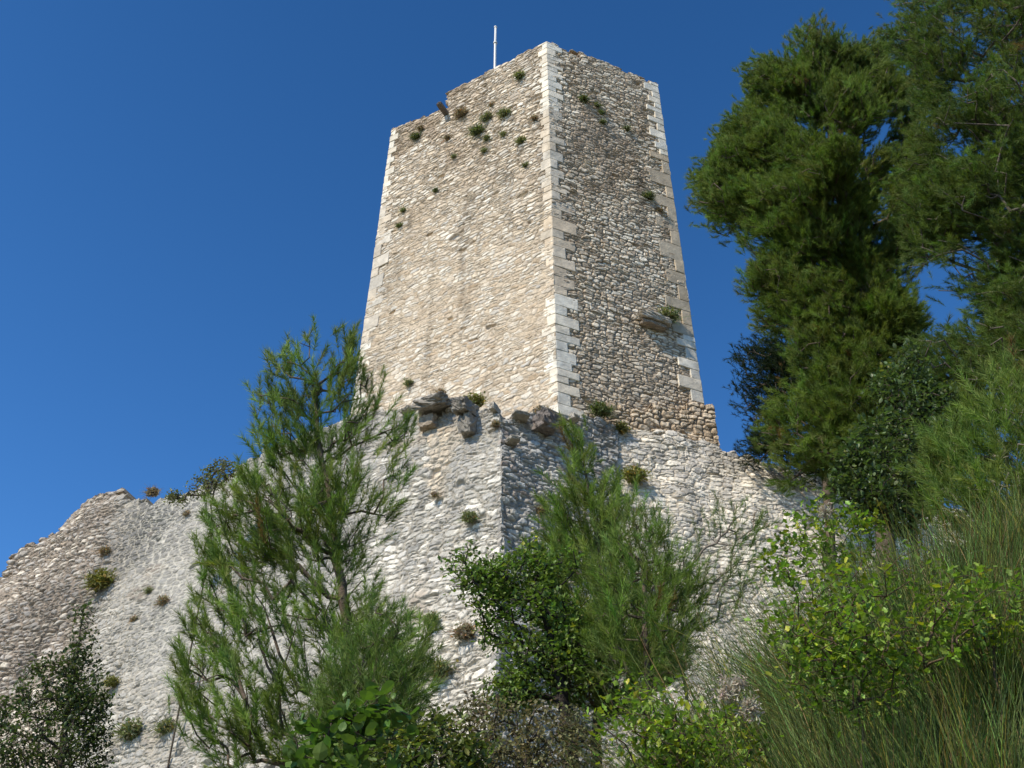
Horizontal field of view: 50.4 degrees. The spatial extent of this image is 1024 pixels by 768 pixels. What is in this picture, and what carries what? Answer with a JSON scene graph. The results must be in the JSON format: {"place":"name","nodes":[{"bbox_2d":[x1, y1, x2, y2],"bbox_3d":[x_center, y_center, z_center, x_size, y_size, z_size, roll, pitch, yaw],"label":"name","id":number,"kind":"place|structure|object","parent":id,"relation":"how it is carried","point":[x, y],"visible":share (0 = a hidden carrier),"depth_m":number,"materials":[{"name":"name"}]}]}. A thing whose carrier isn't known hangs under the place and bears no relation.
{"place":"outdoors","nodes":[
{"label":"outdoors","id":0,"kind":"place"},
{"bbox_2d":[0,0,1023,576],"label":"sky","id":1,"kind":"structure","parent":0,"point":[184,184],"materials":[{"name":"blue"}]},
{"bbox_3d":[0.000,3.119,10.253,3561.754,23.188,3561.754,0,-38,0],"label":"ground","id":2,"kind":"structure","parent":0,"visible":0},
{"bbox_2d":[0,597,120,767],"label":"bush","id":3,"kind":"object","parent":2,"relation":"on","point":[71,705],"visible":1,"depth_m":10.71,"materials":[{"name":"green plant"}]},
{"bbox_2d":[161,314,451,767],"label":"young pine","id":4,"kind":"object","parent":2,"relation":"on","point":[325,497],"visible":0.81,"depth_m":8.94,"materials":[{"name":"green plant"}]},
{"bbox_2d":[0,391,618,767],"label":"bastion wall","id":5,"kind":"structure","parent":2,"relation":"on","point":[465,456],"depth_m":28.64,"materials":[{"name":"stone"}]},
{"bbox_2d":[74,566,120,595],"bbox_3d":[-12.332,5.872,32.616,1.496,1.241,1.280,0,-38,0],"label":"wall plant","id":6,"kind":"object","parent":5,"relation":"attached to","point":[101,579],"depth_m":32.66,"materials":[{"name":"green plant"}]},
{"bbox_2d":[94,543,111,561],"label":"wall plant","id":7,"kind":"object","parent":5,"relation":"attached to","point":[105,550],"depth_m":33.96,"materials":[{"name":"brown plant"}]},
{"bbox_2d":[100,675,121,688],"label":"wall plant","id":8,"kind":"object","parent":5,"relation":"attached to","point":[114,681],"depth_m":28.85,"materials":[{"name":"green plant"}]},
{"bbox_2d":[107,712,147,742],"bbox_3d":[-9.501,8.579,26.917,1.248,0.882,1.126,0,-38,0],"label":"wall plant","id":9,"kind":"object","parent":5,"relation":"attached to","point":[129,728],"depth_m":26.85,"materials":[{"name":"green plant"}]},
{"bbox_2d":[127,613,137,623],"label":"wall plant","id":10,"kind":"object","parent":5,"relation":"attached to","point":[133,618],"depth_m":30.40,"materials":[{"name":"plant"}]},
{"bbox_2d":[140,586,152,594],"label":"wall plant","id":11,"kind":"object","parent":5,"relation":"attached to","point":[146,589],"depth_m":31.11,"materials":[{"name":"green plant"}]},
{"bbox_2d":[137,483,162,499],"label":"wall plant","id":12,"kind":"object","parent":5,"relation":"attached to","point":[153,491],"depth_m":35.06,"materials":[{"name":"brown plant"}]},
{"bbox_2d":[150,591,171,607],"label":"wall plant","id":13,"kind":"object","parent":5,"relation":"attached to","point":[162,599],"depth_m":30.27,"materials":[{"name":"brown plant"}]},
{"bbox_2d":[148,715,175,739],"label":"wall plant","id":14,"kind":"object","parent":5,"relation":"attached to","point":[164,726],"depth_m":26.28,"materials":[{"name":"green plant"}]},
{"bbox_2d":[180,510,189,516],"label":"wall plant","id":15,"kind":"object","parent":5,"relation":"attached to","point":[185,513],"depth_m":33.02,"materials":[{"name":"plant"}]},
{"bbox_2d":[162,456,238,767],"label":"bush","id":16,"kind":"object","parent":5,"relation":"on","point":[178,497],"visible":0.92,"depth_m":30.09,"materials":[{"name":"green plant"}]},
{"bbox_2d":[417,610,446,626],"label":"wall plant","id":17,"kind":"object","parent":5,"relation":"attached to","point":[436,621],"depth_m":24.23,"materials":[{"name":"green plant"}]},
{"bbox_2d":[429,490,442,498],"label":"wall plant","id":18,"kind":"object","parent":5,"relation":"attached to","point":[434,494],"depth_m":27.42,"materials":[{"name":"brown plant"}]},
{"bbox_2d":[430,384,446,392],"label":"wall plant","id":19,"kind":"object","parent":5,"relation":"attached to","point":[439,389],"depth_m":30.58,"materials":[{"name":"brown plant"}]},
{"bbox_2d":[423,655,458,683],"bbox_3d":[-1.562,6.011,22.971,0.878,0.776,1.123,25,-44,-28],"label":"wall plant","id":20,"kind":"object","parent":5,"relation":"attached to","point":[444,668],"depth_m":22.97,"materials":[{"name":"green plant"}]},
{"bbox_2d":[439,616,479,648],"bbox_3d":[-1.053,5.395,23.356,1.069,0.762,0.869,0,-38,0],"label":"wall plant","id":21,"kind":"object","parent":5,"relation":"attached to","point":[464,631],"depth_m":23.38,"materials":[{"name":"brown plant"}]},
{"bbox_2d":[456,509,479,524],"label":"wall plant","id":22,"kind":"object","parent":5,"relation":"attached to","point":[469,516],"depth_m":26.02,"materials":[{"name":"green plant"}]},
{"bbox_2d":[463,389,490,406],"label":"wall plant","id":23,"kind":"object","parent":5,"relation":"attached to","point":[476,399],"depth_m":29.30,"materials":[{"name":"green plant"}]},
{"bbox_2d":[487,419,501,427],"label":"wall plant","id":24,"kind":"object","parent":5,"relation":"attached to","point":[496,424],"depth_m":28.20,"materials":[{"name":"brown plant"}]},
{"bbox_2d":[351,41,719,445],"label":"stone tower","id":25,"kind":"structure","parent":5,"relation":"on","point":[551,275],"depth_m":37.27,"materials":[{"name":"beige stone"}]},
{"bbox_2d":[394,222,403,228],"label":"wall plant","id":26,"kind":"object","parent":25,"relation":"attached to","point":[399,225],"depth_m":40.91,"materials":[{"name":"green plant"}]},
{"bbox_2d":[398,206,405,212],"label":"wall plant","id":27,"kind":"object","parent":25,"relation":"attached to","point":[403,209],"depth_m":41.38,"materials":[{"name":"green plant"}]},
{"bbox_2d":[402,377,413,388],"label":"wall plant","id":28,"kind":"object","parent":25,"relation":"attached to","point":[408,381],"depth_m":35.42,"materials":[{"name":"green plant"}]},
{"bbox_2d":[408,129,421,141],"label":"wall plant","id":29,"kind":"object","parent":25,"relation":"attached to","point":[415,135],"depth_m":43.86,"materials":[{"name":"green plant"}]},
{"bbox_2d":[415,123,423,131],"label":"wall plant","id":30,"kind":"object","parent":25,"relation":"attached to","point":[421,127],"depth_m":44.06,"materials":[{"name":"plant"}]},
{"bbox_2d":[440,133,450,142],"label":"wall plant","id":31,"kind":"object","parent":25,"relation":"attached to","point":[446,136],"depth_m":42.54,"materials":[{"name":"brown plant"}]},
{"bbox_2d":[445,102,468,125],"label":"wall plant","id":32,"kind":"object","parent":25,"relation":"attached to","point":[460,112],"depth_m":42.86,"materials":[{"name":"brown plant"}]},
{"bbox_2d":[461,118,488,140],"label":"wall plant","id":33,"kind":"object","parent":25,"relation":"attached to","point":[476,129],"depth_m":41.45,"materials":[{"name":"green plant"}]},
{"bbox_2d":[478,133,490,140],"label":"wall plant","id":34,"kind":"object","parent":25,"relation":"attached to","point":[486,137],"depth_m":40.94,"materials":[{"name":"green plant"}]},
{"bbox_2d":[479,147,489,152],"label":"wall plant","id":35,"kind":"object","parent":25,"relation":"attached to","point":[483,150],"depth_m":40.60,"materials":[{"name":"green plant"}]},
{"bbox_2d":[478,110,493,122],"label":"wall plant","id":36,"kind":"object","parent":25,"relation":"attached to","point":[485,116],"depth_m":41.72,"materials":[{"name":"green plant"}]},
{"bbox_2d":[493,26,496,67],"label":"flagpole","id":37,"kind":"object","parent":25,"relation":"on","point":[495,36],"visible":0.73,"depth_m":45.64,"materials":[{"name":"white metal"}]},
{"bbox_2d":[497,130,506,138],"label":"wall plant","id":38,"kind":"object","parent":25,"relation":"attached to","point":[503,133],"depth_m":40.51,"materials":[{"name":"green plant"}]},
{"bbox_2d":[493,106,512,120],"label":"wall plant","id":39,"kind":"object","parent":25,"relation":"attached to","point":[503,112],"depth_m":41.13,"materials":[{"name":"green plant"}]},
{"bbox_2d":[510,68,525,80],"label":"wall plant","id":40,"kind":"object","parent":25,"relation":"attached to","point":[518,75],"depth_m":42.10,"materials":[{"name":"green plant"}]},
{"bbox_2d":[512,135,526,145],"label":"wall plant","id":41,"kind":"object","parent":25,"relation":"attached to","point":[519,140],"depth_m":39.58,"materials":[{"name":"green plant"}]},
{"bbox_2d":[528,113,538,121],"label":"wall plant","id":42,"kind":"object","parent":25,"relation":"attached to","point":[534,117],"depth_m":39.96,"materials":[{"name":"plant"}]},
{"bbox_2d":[576,91,591,103],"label":"wall plant","id":43,"kind":"object","parent":25,"relation":"attached to","point":[583,98],"depth_m":41.12,"materials":[{"name":"green plant"}]},
{"bbox_2d":[593,101,602,108],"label":"wall plant","id":44,"kind":"object","parent":25,"relation":"attached to","point":[596,104],"depth_m":41.33,"materials":[{"name":"green plant"}]},
{"bbox_2d":[597,108,607,114],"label":"wall plant","id":45,"kind":"object","parent":25,"relation":"attached to","point":[601,112],"depth_m":41.12,"materials":[{"name":"green plant"}]},
{"bbox_2d":[599,118,607,124],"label":"wall plant","id":46,"kind":"object","parent":25,"relation":"attached to","point":[603,121],"depth_m":40.80,"materials":[{"name":"green plant"}]},
{"bbox_2d":[621,124,631,131],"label":"wall plant","id":47,"kind":"object","parent":25,"relation":"attached to","point":[626,127],"depth_m":41.24,"materials":[{"name":"green plant"}]},
{"bbox_2d":[639,189,657,200],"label":"wall plant","id":48,"kind":"object","parent":25,"relation":"attached to","point":[650,195],"depth_m":39.16,"materials":[{"name":"green plant"}]},
{"bbox_2d":[655,202,667,213],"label":"wall plant","id":49,"kind":"object","parent":25,"relation":"attached to","point":[659,209],"depth_m":39.00,"materials":[{"name":"brown plant"}]},
{"bbox_2d":[657,304,688,323],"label":"wall plant","id":50,"kind":"object","parent":25,"relation":"attached to","point":[674,315],"depth_m":35.54,"materials":[{"name":"green plant"}]},
{"bbox_2d":[535,504,545,515],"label":"wall plant","id":51,"kind":"object","parent":5,"relation":"attached to","point":[539,508],"depth_m":26.67,"materials":[{"name":"plant"}]},
{"bbox_2d":[530,404,551,411],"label":"wall plant","id":52,"kind":"object","parent":5,"relation":"attached to","point":[537,407],"depth_m":29.39,"materials":[{"name":"brown plant"}]},
{"bbox_2d":[585,399,624,421],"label":"wall plant","id":53,"kind":"object","parent":5,"relation":"attached to","point":[601,410],"depth_m":31.24,"materials":[{"name":"green plant"}]},
{"bbox_2d":[613,418,632,433],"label":"wall plant","id":54,"kind":"object","parent":5,"relation":"attached to","point":[621,426],"depth_m":31.32,"materials":[{"name":"green plant"}]},
{"bbox_2d":[270,675,418,767],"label":"bush","id":55,"kind":"object","parent":2,"relation":"on","point":[368,720],"visible":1,"depth_m":3.43,"materials":[{"name":"green plant"}]},
{"bbox_2d":[284,576,439,767],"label":"young pine","id":56,"kind":"object","parent":2,"relation":"on","point":[374,660],"visible":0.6,"depth_m":6.87,"materials":[{"name":"green plant"}]},
{"bbox_2d":[320,701,498,767],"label":"bush","id":57,"kind":"object","parent":2,"relation":"on","point":[413,754],"visible":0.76,"depth_m":5.18,"materials":[{"name":"green plant"}]},
{"bbox_2d":[429,687,612,767],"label":"bush","id":58,"kind":"object","parent":2,"relation":"on","point":[502,751],"visible":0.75,"depth_m":6.54,"materials":[{"name":"green plant"}]},
{"bbox_2d":[437,527,611,766],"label":"oak shrub","id":59,"kind":"object","parent":2,"relation":"on","point":[564,642],"visible":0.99,"depth_m":8.15,"materials":[{"name":"green plant"}]},
{"bbox_2d":[519,408,695,767],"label":"young pine","id":60,"kind":"object","parent":2,"relation":"on","point":[587,498],"visible":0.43,"depth_m":9.30,"materials":[{"name":"green plant"}]},
{"bbox_2d":[577,481,718,766],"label":"young pine","id":61,"kind":"object","parent":2,"relation":"on","point":[679,577],"visible":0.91,"depth_m":7.62,"materials":[{"name":"green plant"}]},
{"bbox_2d":[582,656,782,767],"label":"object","id":62,"kind":"object","parent":2,"relation":"on","point":[690,735],"visible":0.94,"depth_m":4.07,"materials":[{"name":"green plant"}]},
{"bbox_2d":[608,725,806,767],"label":"broom bush","id":63,"kind":"object","parent":2,"relation":"on","point":[723,757],"visible":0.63,"depth_m":3.93,"materials":[{"name":"green plant"}]},
{"bbox_2d":[679,488,782,710],"bbox_3d":[1.690,2.027,7.769,0.738,3.155,0.707,27,-45,-30],"label":"young pine","id":64,"kind":"object","parent":2,"relation":"on","point":[742,544],"visible":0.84,"depth_m":8.33,"materials":[{"name":"green plant"}]},
{"bbox_2d":[542,530,924,767],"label":"broom bush","id":65,"kind":"object","parent":2,"relation":"on","point":[696,694],"visible":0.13,"depth_m":5.82,"materials":[{"name":"green plant"}]},
{"bbox_2d":[547,598,1023,767],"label":"broom bush","id":66,"kind":"object","parent":2,"relation":"on","point":[785,752],"visible":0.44,"depth_m":4.26,"materials":[{"name":"green plant"}]},
{"bbox_2d":[722,322,859,593],"bbox_3d":[8.638,2.670,31.099,4.775,11.133,3.527,0,-38,0],"label":"pine tree","id":67,"kind":"object","parent":2,"relation":"on","point":[776,364],"visible":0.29,"depth_m":32.59,"materials":[{"name":"green plant"}]},
{"bbox_2d":[615,488,995,748],"bbox_3d":[1.929,1.539,6.664,2.710,1.968,2.715,0,-38,0],"label":"broom bush","id":68,"kind":"object","parent":2,"relation":"on","point":[759,628],"depth_m":6.41,"materials":[{"name":"green plant"}]},
{"bbox_2d":[602,429,1015,767],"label":"curtain wall","id":69,"kind":"structure","parent":2,"relation":"on","point":[688,475],"depth_m":30.05,"materials":[{"name":"stone"}]},
{"bbox_2d":[618,460,655,488],"bbox_3d":[3.406,2.491,29.727,1.144,1.040,1.194,0,-38,0],"label":"wall plant","id":70,"kind":"object","parent":69,"relation":"attached to","point":[629,473],"depth_m":29.78,"materials":[{"name":"green plant"}]},
{"bbox_2d":[752,486,895,604],"bbox_3d":[2.002,1.509,6.695,0.895,2.093,0.593,-15,-40,18],"label":"climbing plant","id":71,"kind":"object","parent":2,"relation":"on","point":[821,510],"visible":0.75,"depth_m":7.05,"materials":[{"name":"green plant"}]},
{"bbox_2d":[681,7,970,597],"bbox_3d":[7.509,-2.639,24.046,6.942,18.567,4.276,9,-39,-11],"label":"pine tree","id":72,"kind":"object","parent":2,"relation":"on","point":[845,310],"visible":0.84,"depth_m":23.97,"materials":[{"name":"green plant"}]},
{"bbox_2d":[657,446,1023,766],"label":"broom bush","id":73,"kind":"object","parent":2,"relation":"on","point":[899,601],"visible":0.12,"depth_m":5.23,"materials":[{"name":"green plant"}]},
{"bbox_2d":[673,618,1023,767],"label":"broom bush","id":74,"kind":"object","parent":2,"relation":"on","point":[897,751],"visible":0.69,"depth_m":3.93,"materials":[{"name":"green plant"}]},
{"bbox_2d":[733,504,1023,767],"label":"broom bush","id":75,"kind":"object","parent":2,"relation":"on","point":[982,677],"visible":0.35,"depth_m":4.52,"materials":[{"name":"green plant"}]},
{"bbox_2d":[744,520,1021,767],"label":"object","id":76,"kind":"object","parent":2,"relation":"on","point":[849,644],"visible":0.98,"depth_m":4.17,"materials":[{"name":"green plant"}]},
{"bbox_2d":[745,635,1023,767],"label":"broom bush","id":77,"kind":"object","parent":2,"relation":"on","point":[981,765],"visible":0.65,"depth_m":3.76,"materials":[{"name":"green plant"}]},
{"bbox_2d":[761,475,1023,662],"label":"broom bush","id":78,"kind":"object","parent":2,"relation":"on","point":[949,553],"visible":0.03,"depth_m":6.01,"materials":[{"name":"green plant"}]},
{"bbox_2d":[821,330,970,567],"bbox_3d":[4.244,0.961,11.684,1.638,3.874,1.162,20,-42,-23],"label":"bush","id":79,"kind":"object","parent":2,"relation":"on","point":[894,436],"visible":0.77,"depth_m":11.76,"materials":[{"name":"green plant"}]},
{"bbox_2d":[869,0,1023,433],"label":"pine tree","id":80,"kind":"object","parent":2,"relation":"on","point":[971,191],"visible":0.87,"depth_m":18.70,"materials":[{"name":"green plant"}]},
{"bbox_2d":[869,443,1023,612],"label":"broom bush","id":81,"kind":"object","parent":2,"relation":"on","point":[996,519],"visible":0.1,"depth_m":6.10,"materials":[{"name":"green plant"}]},
{"bbox_2d":[893,331,1023,546],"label":"young pine","id":82,"kind":"object","parent":2,"relation":"on","point":[1006,412],"visible":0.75,"depth_m":7.37,"materials":[{"name":"green plant"}]},
{"bbox_2d":[915,562,1023,761],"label":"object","id":83,"kind":"object","parent":2,"relation":"on","point":[992,635],"visible":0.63,"depth_m":4.42,"materials":[{"name":"green plant"}]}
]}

